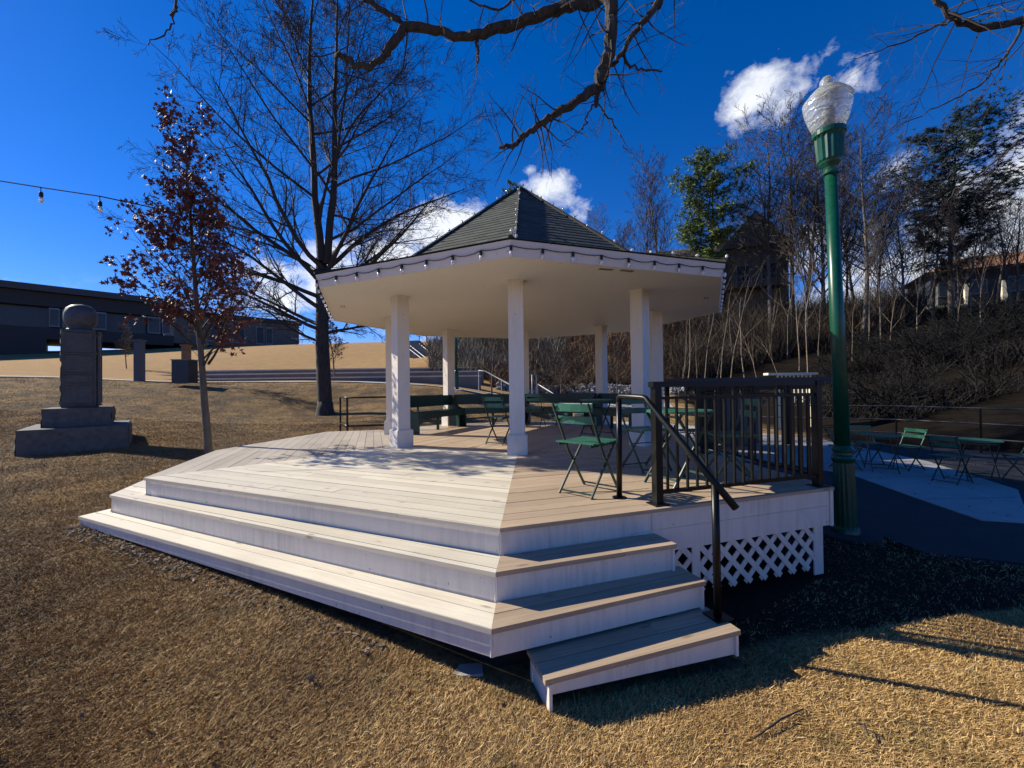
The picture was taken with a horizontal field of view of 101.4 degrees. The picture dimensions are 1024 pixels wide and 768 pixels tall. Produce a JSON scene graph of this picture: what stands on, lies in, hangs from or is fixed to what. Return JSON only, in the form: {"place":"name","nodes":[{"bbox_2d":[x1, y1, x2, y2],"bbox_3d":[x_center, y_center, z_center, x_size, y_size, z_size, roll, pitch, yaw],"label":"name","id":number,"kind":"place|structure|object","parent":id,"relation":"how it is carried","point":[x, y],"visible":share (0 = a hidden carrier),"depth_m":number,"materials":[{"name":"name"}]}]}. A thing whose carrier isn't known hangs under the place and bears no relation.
{"place":"outdoors","nodes":[
{"label":"outdoors","id":0,"kind":"place"},
{"bbox_2d":[0,303,1023,767],"bbox_3d":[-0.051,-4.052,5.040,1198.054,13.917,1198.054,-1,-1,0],"label":"ground","id":1,"kind":"structure","parent":0,"point":[742,599],"depth_m":3.37,"materials":[{"name":"plant"}]},
{"bbox_2d":[14,304,131,455],"bbox_3d":[-9.442,-0.177,9.174,1.668,3.130,2.308,0,-1,-42],"label":"stone monument","id":2,"kind":"object","parent":1,"relation":"on","point":[79,419],"visible":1,"depth_m":8.76,"materials":[{"name":"stone"}]},
{"bbox_2d":[114,323,132,368],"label":"bare tree","id":3,"kind":"object","parent":1,"relation":"on","point":[125,342],"visible":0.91,"depth_m":33.10,"materials":[{"name":"brown plant"}]},
{"bbox_2d":[132,339,146,381],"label":"pillar","id":4,"kind":"structure","parent":1,"relation":"on","point":[138,359],"depth_m":22.35,"materials":[{"name":"blue paint"}]},
{"bbox_2d":[0,280,301,354],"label":"long building","id":5,"kind":"structure","parent":1,"relation":"on","point":[31,319],"depth_m":61.02,"materials":[{"name":"grey"}]},
{"bbox_2d":[49,308,59,326],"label":"window","id":6,"kind":"structure","parent":5,"relation":"in","point":[54,313],"depth_m":57.75,"materials":[{"name":"glass"}]},
{"bbox_2d":[62,309,106,329],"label":"window","id":7,"kind":"structure","parent":5,"relation":"in","point":[101,325],"depth_m":61.06,"materials":[{"name":"glass"}]},
{"bbox_2d":[147,316,160,333],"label":"window","id":8,"kind":"structure","parent":5,"relation":"in","point":[153,326],"depth_m":65.47,"materials":[{"name":"glass"}]},
{"bbox_2d":[98,84,262,454],"bbox_3d":[-5.757,-1.952,7.373,2.408,6.696,2.071,0,-1,-30],"label":"maple tree","id":9,"kind":"object","parent":1,"relation":"on","point":[212,263],"visible":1,"depth_m":7.34,"materials":[{"name":"brown plant"}]},
{"bbox_2d":[0,180,205,212],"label":"string lights","id":10,"kind":"object","parent":9,"relation":"hanging from","point":[41,200],"visible":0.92,"depth_m":7.53,"materials":[{"name":"black rubber"}]},
{"bbox_2d":[170,359,197,382],"bbox_3d":[-15.470,-0.599,19.809,0.840,1.105,0.660,-1,-1,0],"label":"utility box","id":11,"kind":"object","parent":1,"relation":"on","point":[184,370],"visible":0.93,"depth_m":19.51,"materials":[{"name":"blue paint"}]},
{"bbox_2d":[176,270,212,355],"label":"bare tree","id":12,"kind":"object","parent":1,"relation":"on","point":[205,329],"visible":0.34,"depth_m":20.37,"materials":[{"name":"brown plant"}]},
{"bbox_2d":[19,376,533,403],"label":"footpath","id":13,"kind":"structure","parent":1,"relation":"on","point":[270,381],"depth_m":22.62,"materials":[{"name":"concrete"}]},
{"bbox_2d":[88,0,512,415],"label":"bare tree","id":14,"kind":"object","parent":1,"relation":"on","point":[326,257],"visible":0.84,"depth_m":16.25,"materials":[{"name":"brown plant"}]},
{"bbox_2d":[164,371,483,383],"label":"seat wall","id":15,"kind":"structure","parent":1,"relation":"on","point":[338,374],"depth_m":29.07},
{"bbox_2d":[168,375,480,389],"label":"seat wall","id":16,"kind":"structure","parent":1,"relation":"on","point":[468,381],"depth_m":26.36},
{"bbox_2d":[312,313,348,376],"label":"bare tree","id":17,"kind":"object","parent":1,"relation":"on","point":[335,346],"visible":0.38,"depth_m":26.84,"materials":[{"name":"brown plant"}]},
{"bbox_2d":[198,367,485,375],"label":"seat wall","id":18,"kind":"structure","parent":1,"relation":"on","point":[307,370],"depth_m":31.80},
{"bbox_2d":[0,375,694,445],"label":"grass","id":19,"kind":"structure","parent":1,"relation":"on","point":[157,383],"depth_m":15.31,"materials":[{"name":"plant"}]},
{"bbox_2d":[339,394,484,430],"bbox_3d":[-2.253,0.842,10.916,4.125,1.106,1.132,0,-1,-24],"label":"pipe rail","id":20,"kind":"object","parent":1,"relation":"on","point":[346,425],"visible":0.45,"depth_m":9.98,"materials":[{"name":"black metal"}]},
{"bbox_2d":[409,340,428,358],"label":"concrete stairs","id":21,"kind":"structure","parent":1,"relation":"on","point":[414,344],"depth_m":43.72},
{"bbox_2d":[78,421,833,712],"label":"wooden deck","id":22,"kind":"structure","parent":1,"relation":"on","point":[466,540],"depth_m":3.30,"materials":[{"name":"white wood"}]},
{"bbox_2d":[410,395,466,433],"bbox_3d":[-1.769,0.665,9.727,0.589,0.785,1.917,-1,-1,26],"label":"bench","id":23,"kind":"object","parent":22,"relation":"on","point":[452,411],"visible":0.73,"depth_m":9.68,"materials":[{"name":"green paint"}]},
{"bbox_2d":[454,394,529,426],"bbox_3d":[-0.511,0.660,10.859,1.917,0.785,0.589,-1,-1,-19],"label":"bench","id":24,"kind":"object","parent":22,"relation":"on","point":[469,399],"visible":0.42,"depth_m":10.80,"materials":[{"name":"green paint"}]},
{"bbox_2d":[482,396,509,444],"bbox_3d":[-0.215,0.614,7.140,0.412,0.813,0.500,-1,-1,30],"label":"folding chair","id":25,"kind":"object","parent":22,"relation":"on","point":[505,416],"visible":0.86,"depth_m":7.04,"materials":[{"name":"paint"}]},
{"bbox_2d":[313,187,726,454],"bbox_3d":[0.198,-1.558,8.796,7.613,5.163,7.613,-1,-1,26],"label":"gazebo","id":26,"kind":"object","parent":22,"relation":"on","point":[519,298],"visible":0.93,"depth_m":6.81,"materials":[{"name":"paint"}]},
{"bbox_2d":[311,186,727,270],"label":"hip lights","id":27,"kind":"object","parent":26,"relation":"attached to","point":[511,230],"visible":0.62,"depth_m":7.06,"materials":[{"name":"black rubber"}]},
{"bbox_2d":[315,245,726,338],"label":"string lights","id":28,"kind":"object","parent":26,"relation":"attached to","point":[511,254],"visible":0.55,"depth_m":5.38,"materials":[{"name":"plastic"}]},
{"bbox_2d":[525,394,545,426],"bbox_3d":[0.556,0.633,10.089,0.412,0.813,0.500,-1,-1,20],"label":"folding chair","id":29,"kind":"object","parent":22,"relation":"on","point":[533,399],"visible":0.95,"depth_m":9.98,"materials":[{"name":"paint"}]},
{"bbox_2d":[525,393,596,425],"bbox_3d":[1.179,0.638,10.769,1.917,0.785,0.589,-1,-1,26],"label":"bench","id":30,"kind":"object","parent":22,"relation":"on","point":[561,397],"visible":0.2,"depth_m":10.83,"materials":[{"name":"green paint"}]},
{"bbox_2d":[551,403,615,499],"bbox_3d":[0.663,0.570,3.751,0.412,0.813,0.500,-1,-1,44],"label":"folding chair","id":31,"kind":"object","parent":22,"relation":"on","point":[596,441],"visible":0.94,"depth_m":3.67,"materials":[{"name":"paint"}]},
{"bbox_2d":[579,399,614,437],"bbox_3d":[1.558,0.643,7.744,0.604,0.722,0.604,0,-1,-45],"label":"bistro table","id":32,"kind":"object","parent":22,"relation":"on","point":[599,403],"visible":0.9,"depth_m":7.64,"materials":[{"name":"paint"}]},
{"bbox_2d":[584,393,631,427],"bbox_3d":[2.310,0.612,9.511,0.589,0.785,1.917,-1,-1,-19],"label":"bench","id":33,"kind":"object","parent":22,"relation":"on","point":[597,412],"visible":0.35,"depth_m":9.79,"materials":[{"name":"green paint"}]},
{"bbox_2d":[621,399,672,473],"bbox_3d":[1.505,0.570,4.800,0.412,0.813,0.500,-1,-1,-20],"label":"folding chair","id":34,"kind":"object","parent":22,"relation":"on","point":[639,429],"visible":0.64,"depth_m":4.84,"materials":[{"name":"paint"}]},
{"bbox_2d":[612,393,738,623],"bbox_3d":[1.146,0.795,3.094,0.146,1.444,1.144,0,-1,-26],"label":"stair handrail","id":35,"kind":"object","parent":22,"relation":"on","point":[717,614],"visible":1,"depth_m":2.74,"materials":[{"name":"black metal"}]},
{"bbox_2d":[643,408,714,487],"bbox_3d":[1.608,0.606,4.014,0.604,0.722,0.604,-1,-1,-20],"label":"bistro table","id":36,"kind":"object","parent":22,"relation":"on","point":[681,411],"visible":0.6,"depth_m":3.87,"materials":[{"name":"green paint"}]},
{"bbox_2d":[703,398,765,479],"bbox_3d":[2.212,0.555,4.213,0.500,0.813,0.412,-1,-1,10],"label":"folding chair","id":37,"kind":"object","parent":22,"relation":"on","point":[738,433],"visible":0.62,"depth_m":4.09,"materials":[{"name":"paint"}]},
{"bbox_2d":[646,380,829,506],"bbox_3d":[1.992,0.462,3.615,1.889,0.978,0.130,-1,-1,-18],"label":"deck railing","id":38,"kind":"object","parent":22,"relation":"on","point":[815,433],"visible":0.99,"depth_m":3.59,"materials":[{"name":"black metal"}]},
{"bbox_2d":[663,377,831,445],"bbox_3d":[6.110,0.790,11.592,4.000,1.885,2.200,-1,-1,-8],"label":"kiosk","id":39,"kind":"object","parent":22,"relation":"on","point":[717,388],"visible":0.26,"depth_m":11.73,"materials":[{"name":"black metal"}]},
{"bbox_2d":[699,380,823,473],"bbox_3d":[2.747,0.465,4.873,0.130,0.978,2.081,-1,-1,-5],"label":"deck railing","id":40,"kind":"object","parent":22,"relation":"on","point":[702,391],"visible":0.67,"depth_m":4.75,"materials":[{"name":"black metal"}]},
{"bbox_2d":[453,663,482,677],"bbox_3d":[-0.267,1.696,2.454,0.204,0.074,0.150,-1,-1,0],"label":"flat stone","id":41,"kind":"object","parent":1,"relation":"on","point":[474,669],"visible":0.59,"depth_m":2.44,"materials":[{"name":"stone"}]},
{"bbox_2d":[478,338,508,393],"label":"bare tree","id":42,"kind":"object","parent":1,"relation":"on","point":[494,351],"visible":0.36,"depth_m":21.00,"materials":[{"name":"brown plant"}]},
{"bbox_2d":[418,336,574,380],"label":"undergrowth","id":43,"kind":"object","parent":1,"relation":"on","point":[468,349],"visible":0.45,"depth_m":33.68,"materials":[{"name":"plant"}]},
{"bbox_2d":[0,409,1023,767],"bbox_3d":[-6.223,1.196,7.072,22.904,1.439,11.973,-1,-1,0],"label":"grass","id":44,"kind":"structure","parent":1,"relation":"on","point":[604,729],"depth_m":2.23,"materials":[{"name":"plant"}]},
{"bbox_2d":[53,525,385,658],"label":"mulch","id":45,"kind":"object","parent":44,"relation":"on","point":[159,557],"visible":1,"depth_m":3.40,"materials":[{"name":"brown plant"}]},
{"bbox_2d":[529,355,592,393],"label":"bare shrub","id":46,"kind":"object","parent":1,"relation":"on","point":[575,383],"visible":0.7,"depth_m":27.86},
{"bbox_2d":[548,336,573,392],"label":"bare tree","id":47,"kind":"object","parent":1,"relation":"on","point":[562,359],"visible":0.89,"depth_m":24.72,"materials":[{"name":"brown plant"}]},
{"bbox_2d":[147,0,1023,252],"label":"overhanging tree","id":48,"kind":"object","parent":1,"relation":"on","point":[557,10],"visible":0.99,"depth_m":5.19,"materials":[{"name":"brown plant"}]},
{"bbox_2d":[495,381,684,394],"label":"rubble wall","id":49,"kind":"structure","parent":1,"relation":"on","point":[591,386],"depth_m":28.11,"materials":[{"name":"stone"}]},
{"bbox_2d":[607,332,627,392],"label":"bare tree","id":50,"kind":"object","parent":1,"relation":"on","point":[617,372],"visible":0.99,"depth_m":25.70,"materials":[{"name":"grey plant"}]},
{"bbox_2d":[621,158,676,255],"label":"bare tree","id":51,"kind":"object","parent":1,"relation":"on","point":[647,219],"visible":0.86,"depth_m":40.17,"materials":[{"name":"brown plant"}]},
{"bbox_2d":[624,144,680,254],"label":"bare tree","id":52,"kind":"object","parent":1,"relation":"on","point":[658,226],"visible":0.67,"depth_m":42.35,"materials":[{"name":"brown plant"}]},
{"bbox_2d":[465,304,859,393],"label":"undergrowth","id":53,"kind":"object","parent":1,"relation":"on","point":[589,340],"visible":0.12,"depth_m":31.64,"materials":[{"name":"plant"}]},
{"bbox_2d":[664,141,760,336],"bbox_3d":[15.771,-10.894,33.195,6.873,16.143,6.286,-1,-1,25],"label":"pine tree","id":54,"kind":"object","parent":1,"relation":"on","point":[707,165],"visible":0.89,"depth_m":32.53,"materials":[{"name":"green plant"}]},
{"bbox_2d":[655,211,789,316],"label":"stone house","id":55,"kind":"structure","parent":1,"relation":"on","point":[760,275],"depth_m":37.77,"materials":[{"name":"stone"}]},
{"bbox_2d":[736,264,750,281],"bbox_3d":[21.048,-10.051,38.101,1.200,1.500,0.100,-1,-1,22],"label":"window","id":56,"kind":"structure","parent":55,"relation":"in","point":[746,268],"depth_m":38.05,"materials":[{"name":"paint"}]},
{"bbox_2d":[710,326,772,364],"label":"bare shrub","id":57,"kind":"object","parent":1,"relation":"on","point":[759,348],"visible":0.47,"depth_m":27.60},
{"bbox_2d":[702,175,806,249],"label":"bare tree","id":58,"kind":"object","parent":1,"relation":"on","point":[745,212],"visible":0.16,"depth_m":41.71,"materials":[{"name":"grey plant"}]},
{"bbox_2d":[699,88,824,328],"bbox_3d":[19.854,-12.642,32.713,9.288,19.988,8.537,0,0,-40],"label":"bare tree","id":59,"kind":"object","parent":1,"relation":"on","point":[769,290],"visible":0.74,"depth_m":31.37,"materials":[{"name":"brown plant"}]},
{"bbox_2d":[763,372,817,429],"bbox_3d":[10.258,0.825,15.391,1.821,2.476,0.300,-1,-1,0],"label":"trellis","id":60,"kind":"object","parent":1,"relation":"on","point":[790,375],"visible":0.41,"depth_m":15.44,"materials":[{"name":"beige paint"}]},
{"bbox_2d":[699,79,885,311],"bbox_3d":[21.082,-12.860,31.993,10.724,18.538,10.620,0,-1,-22],"label":"bare tree","id":61,"kind":"object","parent":1,"relation":"on","point":[786,170],"visible":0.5,"depth_m":31.29,"materials":[{"name":"brown plant"}]},
{"bbox_2d":[769,193,825,346],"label":"bare tree","id":62,"kind":"object","parent":1,"relation":"on","point":[798,265],"visible":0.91,"depth_m":28.13,"materials":[{"name":"grey plant"}]},
{"bbox_2d":[790,234,827,371],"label":"sapling","id":63,"kind":"object","parent":1,"relation":"on","point":[805,330],"visible":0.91,"depth_m":23.31,"materials":[{"name":"brown plant"}]},
{"bbox_2d":[663,254,956,378],"bbox_3d":[23.998,-4.727,33.599,33.499,10.594,21.764,-1,-1,0],"label":"thicket","id":64,"kind":"object","parent":1,"relation":"on","point":[910,313],"visible":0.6,"depth_m":28.46,"materials":[{"name":"plant"}]},
{"bbox_2d":[773,123,870,308],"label":"bare tree","id":65,"kind":"object","parent":1,"relation":"on","point":[813,240],"visible":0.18,"depth_m":34.79,"materials":[{"name":"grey plant"}]},
{"bbox_2d":[751,93,899,322],"bbox_3d":[21.247,-11.199,29.004,7.599,16.354,6.985,-1,0,-20],"label":"bare tree","id":66,"kind":"object","parent":1,"relation":"on","point":[822,256],"visible":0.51,"depth_m":29.56,"materials":[{"name":"brown plant"}]},
{"bbox_2d":[764,119,923,277],"bbox_3d":[23.400,-10.941,29.780,8.652,14.907,8.509,0,-1,-32],"label":"bare tree","id":67,"kind":"object","parent":1,"relation":"on","point":[847,197],"visible":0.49,"depth_m":29.15,"materials":[{"name":"brown plant"}]},
{"bbox_2d":[806,163,888,305],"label":"bare tree","id":68,"kind":"object","parent":1,"relation":"on","point":[850,277],"visible":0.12,"depth_m":34.29,"materials":[{"name":"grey plant"}]},
{"bbox_2d":[812,525,883,547],"bbox_3d":[3.883,1.824,4.862,0.660,0.230,0.660,-1,-1,0],"label":"lamp footing","id":69,"kind":"object","parent":1,"relation":"on","point":[870,537],"visible":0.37,"depth_m":4.69,"materials":[{"name":"concrete"}]},
{"bbox_2d":[802,75,861,534],"bbox_3d":[3.786,-0.931,4.889,0.494,5.345,0.494,-2,-1,0],"label":"street lamp","id":70,"kind":"object","parent":69,"relation":"on","point":[827,107],"visible":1,"depth_m":4.82,"materials":[{"name":"metal"}]},
{"bbox_2d":[809,338,898,376],"bbox_3d":[17.080,-1.255,20.828,3.537,2.278,4.287,-1,-1,-14],"label":"bare shrub","id":71,"kind":"object","parent":1,"relation":"on","point":[855,358],"visible":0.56,"depth_m":20.55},
{"bbox_2d":[760,67,961,339],"bbox_3d":[21.835,-10.126,26.249,8.782,15.380,8.887,0,-1,-41],"label":"bare tree","id":72,"kind":"object","parent":1,"relation":"on","point":[865,311],"visible":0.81,"depth_m":25.38,"materials":[{"name":"brown plant"}]},
{"bbox_2d":[853,211,900,343],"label":"bare tree","id":73,"kind":"object","parent":1,"relation":"on","point":[873,248],"visible":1,"depth_m":23.80,"materials":[{"name":"grey plant"}]},
{"bbox_2d":[859,190,910,305],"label":"bare tree","id":74,"kind":"object","parent":1,"relation":"on","point":[890,263],"visible":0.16,"depth_m":33.04,"materials":[{"name":"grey plant"}]},
{"bbox_2d":[822,347,952,413],"bbox_3d":[13.549,0.051,15.849,4.470,2.880,5.418,-1,-1,12],"label":"bare shrub","id":75,"kind":"object","parent":1,"relation":"on","point":[880,400],"visible":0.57,"depth_m":15.44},
{"bbox_2d":[762,405,1023,452],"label":"terrace fence","id":76,"kind":"object","parent":1,"relation":"on","point":[980,423],"visible":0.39,"depth_m":11.08,"materials":[{"name":"black metal"}]},
{"bbox_2d":[845,307,941,354],"bbox_3d":[20.240,-2.588,22.814,5.417,2.879,4.469,0,-1,-45],"label":"bare shrub","id":77,"kind":"object","parent":1,"relation":"on","point":[873,341],"visible":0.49,"depth_m":22.39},
{"bbox_2d":[769,289,1023,422],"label":"dark undergrowth","id":78,"kind":"object","parent":1,"relation":"on","point":[993,351],"visible":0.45,"depth_m":16.97,"materials":[{"name":"plant"}]},
{"bbox_2d":[850,167,951,313],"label":"bare tree","id":79,"kind":"object","parent":1,"relation":"on","point":[902,268],"visible":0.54,"depth_m":28.79,"materials":[{"name":"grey plant"}]},
{"bbox_2d":[840,167,971,321],"bbox_3d":[27.329,-9.925,30.566,7.270,12.498,7.120,-1,-1,18],"label":"bare tree","id":80,"kind":"object","parent":1,"relation":"on","point":[916,179],"visible":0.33,"depth_m":29.93,"materials":[{"name":"brown plant"}]},
{"bbox_2d":[827,349,991,403],"bbox_3d":[14.829,-0.218,15.749,4.655,2.474,3.840,-1,-1,24],"label":"bare shrub","id":81,"kind":"object","parent":1,"relation":"on","point":[901,381],"visible":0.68,"depth_m":15.45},
{"bbox_2d":[846,309,988,368],"bbox_3d":[18.511,-1.986,19.246,4.854,3.127,5.884,-1,-1,-4],"label":"bare shrub","id":82,"kind":"object","parent":1,"relation":"on","point":[908,338],"visible":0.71,"depth_m":18.94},
{"bbox_2d":[900,185,943,307],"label":"bare tree","id":83,"kind":"object","parent":1,"relation":"on","point":[926,254],"visible":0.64,"depth_m":29.59,"materials":[{"name":"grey plant"}]},
{"bbox_2d":[858,74,1023,316],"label":"pine tree","id":84,"kind":"object","parent":1,"relation":"on","point":[972,143],"visible":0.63,"depth_m":29.04,"materials":[{"name":"green plant"}]},
{"bbox_2d":[874,299,1014,356],"bbox_3d":[19.789,-2.260,19.381,5.487,2.916,4.527,0,-1,-42],"label":"bare shrub","id":85,"kind":"object","parent":1,"relation":"on","point":[957,342],"visible":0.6,"depth_m":18.77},
{"bbox_2d":[892,171,1004,308],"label":"bare tree","id":86,"kind":"object","parent":1,"relation":"on","point":[934,287],"visible":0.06,"depth_m":32.26,"materials":[{"name":"brown plant"}]},
{"bbox_2d":[892,293,1015,343],"bbox_3d":[22.528,-2.962,21.154,5.186,2.756,4.279,-1,-1,14],"label":"bare shrub","id":87,"kind":"object","parent":1,"relation":"on","point":[969,327],"visible":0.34,"depth_m":20.63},
{"bbox_2d":[926,190,982,320],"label":"bare tree","id":88,"kind":"object","parent":1,"relation":"on","point":[968,259],"visible":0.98,"depth_m":25.92,"materials":[{"name":"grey plant"}]},
{"bbox_2d":[903,293,1023,339],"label":"bare shrub","id":89,"kind":"object","parent":1,"relation":"on","point":[1007,308],"visible":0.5,"depth_m":20.53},
{"bbox_2d":[905,251,1023,308],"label":"bungalow","id":90,"kind":"object","parent":1,"relation":"on","point":[990,282],"visible":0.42,"depth_m":38.94,"materials":[{"name":"brown"}]},
{"bbox_2d":[912,307,1023,351],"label":"bare shrub","id":91,"kind":"object","parent":1,"relation":"on","point":[954,336],"visible":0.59,"depth_m":19.44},
{"bbox_2d":[935,169,1023,312],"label":"bare tree","id":92,"kind":"object","parent":1,"relation":"on","point":[989,238],"visible":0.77,"depth_m":27.70,"materials":[{"name":"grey plant"}]},
{"bbox_2d":[959,180,1008,306],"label":"bare tree","id":93,"kind":"object","parent":1,"relation":"on","point":[983,265],"visible":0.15,"depth_m":30.88,"materials":[{"name":"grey plant"}]},
{"bbox_2d":[954,313,1023,342],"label":"bare shrub","id":94,"kind":"object","parent":1,"relation":"on","point":[1019,330],"visible":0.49,"depth_m":19.00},
{"bbox_2d":[965,279,1023,328],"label":"bare shrub","id":95,"kind":"object","parent":1,"relation":"on","point":[1021,308],"visible":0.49,"depth_m":22.00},
{"bbox_2d":[970,171,1023,307],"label":"bare tree","id":96,"kind":"object","parent":1,"relation":"on","point":[1003,252],"visible":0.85,"depth_m":27.30,"materials":[{"name":"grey plant"}]},
{"bbox_2d":[974,188,1023,305],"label":"bare tree","id":97,"kind":"object","parent":1,"relation":"on","point":[999,288],"visible":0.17,"depth_m":32.95,"materials":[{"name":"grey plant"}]},
{"bbox_2d":[975,186,1023,303],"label":"bare tree","id":98,"kind":"object","parent":1,"relation":"on","point":[1017,271],"visible":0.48,"depth_m":30.19,"materials":[{"name":"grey plant"}]},
{"bbox_2d":[0,0,1023,350],"label":"sky","id":99,"kind":"structure","parent":0,"point":[71,96],"materials":[{"name":"blue"}]},
{"bbox_2d":[613,422,1023,522],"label":"patio","id":100,"kind":"structure","parent":0,"point":[980,496],"depth_m":7.12,"materials":[{"name":"concrete"}]},
{"bbox_2d":[850,425,884,465],"bbox_3d":[7.618,1.312,8.992,0.412,0.813,0.500,-1,-1,10],"label":"folding chair","id":101,"kind":"object","parent":100,"relation":"on","point":[863,443],"visible":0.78,"depth_m":9.08,"materials":[{"name":"paint"}]},
{"bbox_2d":[861,433,901,473],"bbox_3d":[7.268,1.355,8.236,0.604,0.722,0.604,-1,-1,29],"label":"bistro table","id":102,"kind":"object","parent":100,"relation":"on","point":[867,435],"visible":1,"depth_m":8.17,"materials":[{"name":"paint"}]},
{"bbox_2d":[888,428,927,470],"bbox_3d":[7.922,1.302,8.388,0.500,0.813,0.412,-1,-1,-10],"label":"folding chair","id":103,"kind":"object","parent":100,"relation":"on","point":[909,447],"visible":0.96,"depth_m":8.35,"materials":[{"name":"paint"}]},
{"bbox_2d":[927,435,973,484],"bbox_3d":[7.562,1.296,7.235,0.500,0.813,0.412,-1,-1,-20],"label":"folding chair","id":104,"kind":"object","parent":100,"relation":"on","point":[958,446],"visible":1,"depth_m":7.17,"materials":[{"name":"paint"}]},
{"bbox_2d":[955,438,1003,484],"bbox_3d":[8.167,1.335,7.336,0.604,0.722,0.604,-1,-1,32],"label":"bistro table","id":105,"kind":"object","parent":100,"relation":"on","point":[979,441],"visible":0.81,"depth_m":7.24,"materials":[{"name":"paint"}]},
{"bbox_2d":[745,442,1023,569],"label":"path","id":106,"kind":"structure","parent":0,"point":[994,542],"depth_m":5.21,"materials":[{"name":"concrete"}]},
{"bbox_2d":[1001,448,1023,485],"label":"folding chair","id":107,"kind":"object","parent":106,"relation":"on","point":[1020,455],"visible":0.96,"depth_m":7.25,"materials":[{"name":"paint"}]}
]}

